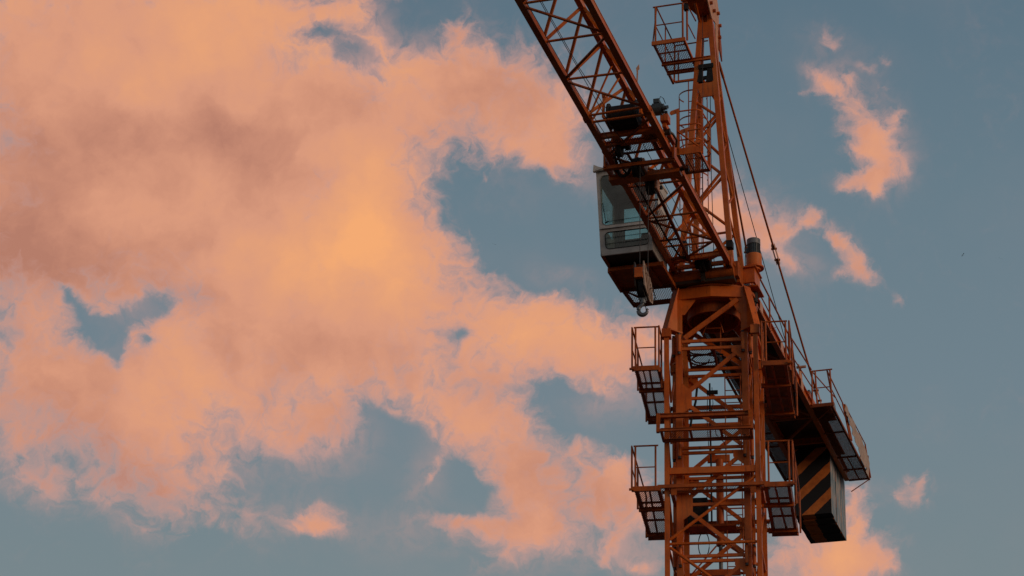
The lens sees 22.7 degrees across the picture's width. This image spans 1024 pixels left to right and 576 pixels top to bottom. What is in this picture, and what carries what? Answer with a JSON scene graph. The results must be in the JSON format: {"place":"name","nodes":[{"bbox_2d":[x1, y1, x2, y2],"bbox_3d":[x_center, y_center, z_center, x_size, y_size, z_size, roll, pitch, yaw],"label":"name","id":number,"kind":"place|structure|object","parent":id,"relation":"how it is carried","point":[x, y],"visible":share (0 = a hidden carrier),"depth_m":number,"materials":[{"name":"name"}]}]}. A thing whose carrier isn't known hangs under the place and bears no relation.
{"place":"outdoors","nodes":[
{"label":"outdoors","id":0,"kind":"place"},
{"bbox_2d":[0,0,1023,575],"label":"sky","id":1,"kind":"structure","parent":0,"point":[262,313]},
{"bbox_2d":[687,352,722,365],"bbox_3d":[4.348,1.531,57.554,0.818,0.058,1.022,1,-26,0],"label":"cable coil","id":2,"kind":"object","parent":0,"point":[704,355],"visible":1,"depth_m":57.53,"materials":[{"name":"black rubber"}]},
{"label":"ground","id":3,"kind":"structure","parent":0,"visible":0},
{"bbox_2d":[515,0,870,575],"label":"tower crane","id":4,"kind":"object","parent":3,"relation":"on","point":[720,309],"visible":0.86,"depth_m":57.12,"materials":[{"name":"orange paint"}]},
{"bbox_2d":[602,108,710,194],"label":"platform","id":5,"kind":"structure","parent":4,"relation":"hanging from","point":[637,167],"depth_m":52.73,"materials":[{"name":"orange paint"}]},
{"bbox_2d":[648,186,648,244],"bbox_3d":[2.808,-1.108,52.614,0.017,2.270,0.076,-7,-27,16],"label":"hoist rope","id":6,"kind":"object","parent":5,"relation":"hanging from","point":[648,215],"visible":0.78,"depth_m":52.81,"materials":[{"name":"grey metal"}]},
{"bbox_2d":[689,383,724,521],"bbox_3d":[4.282,3.533,56.532,0.978,3.300,0.337,20,-32,-34],"label":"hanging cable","id":7,"kind":"object","parent":4,"relation":"hanging from","point":[710,392],"visible":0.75,"depth_m":56.80,"materials":[{"name":"black rubber"}]},
{"bbox_2d":[687,482,736,553],"bbox_3d":[4.407,5.144,56.294,1.080,1.720,0.395,-3,-26,8],"label":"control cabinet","id":8,"kind":"object","parent":4,"relation":"on","point":[697,526],"visible":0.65,"depth_m":56.23,"materials":[{"name":"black metal"}]},
{"bbox_2d":[629,320,800,575],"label":"climbing frame","id":9,"kind":"object","parent":4,"relation":"attached to","point":[760,486],"visible":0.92,"depth_m":56.09,"materials":[{"name":"orange paint"}]},
{"bbox_2d":[794,447,833,519],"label":"counterweight slab","id":10,"kind":"structure","parent":4,"relation":"hanging from","point":[815,471],"depth_m":67.51,"materials":[{"name":"concrete"}]},
{"bbox_2d":[798,458,836,525],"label":"counterweight slab","id":11,"kind":"structure","parent":4,"relation":"hanging from","point":[828,520],"depth_m":67.58,"materials":[{"name":"concrete"}]},
{"bbox_2d":[801,463,839,530],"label":"counterweight slab","id":12,"kind":"structure","parent":4,"relation":"hanging from","point":[820,527],"depth_m":67.92,"materials":[{"name":"concrete"}]},
{"bbox_2d":[803,467,841,534],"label":"counterweight slab","id":13,"kind":"structure","parent":4,"relation":"hanging from","point":[824,531],"depth_m":68.25,"materials":[{"name":"concrete"}]},
{"bbox_2d":[806,473,843,539],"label":"counterweight slab","id":14,"kind":"structure","parent":4,"relation":"hanging from","point":[826,535],"depth_m":68.51,"materials":[{"name":"concrete"}]},
{"bbox_2d":[809,478,846,543],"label":"counterweight slab","id":15,"kind":"structure","parent":4,"relation":"hanging from","point":[825,540],"depth_m":68.84,"materials":[{"name":"concrete"}]},
{"bbox_2d":[845,404,869,476],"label":"cloth banner","id":16,"kind":"object","parent":4,"relation":"attached to","point":[861,448],"visible":1,"depth_m":67.79,"materials":[{"name":"grey fabric"}]},
{"bbox_3d":[2.611,-1.467,52.088,0.015,2.350,0.017,1,-26,0],"label":"hoist rope","id":17,"kind":"object","parent":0,"visible":0},
{"bbox_2d":[633,261,655,316],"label":"hook block","id":18,"kind":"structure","parent":17,"relation":"hanging from","point":[643,286],"depth_m":51.54,"materials":[{"name":"orange paint"}]}
]}

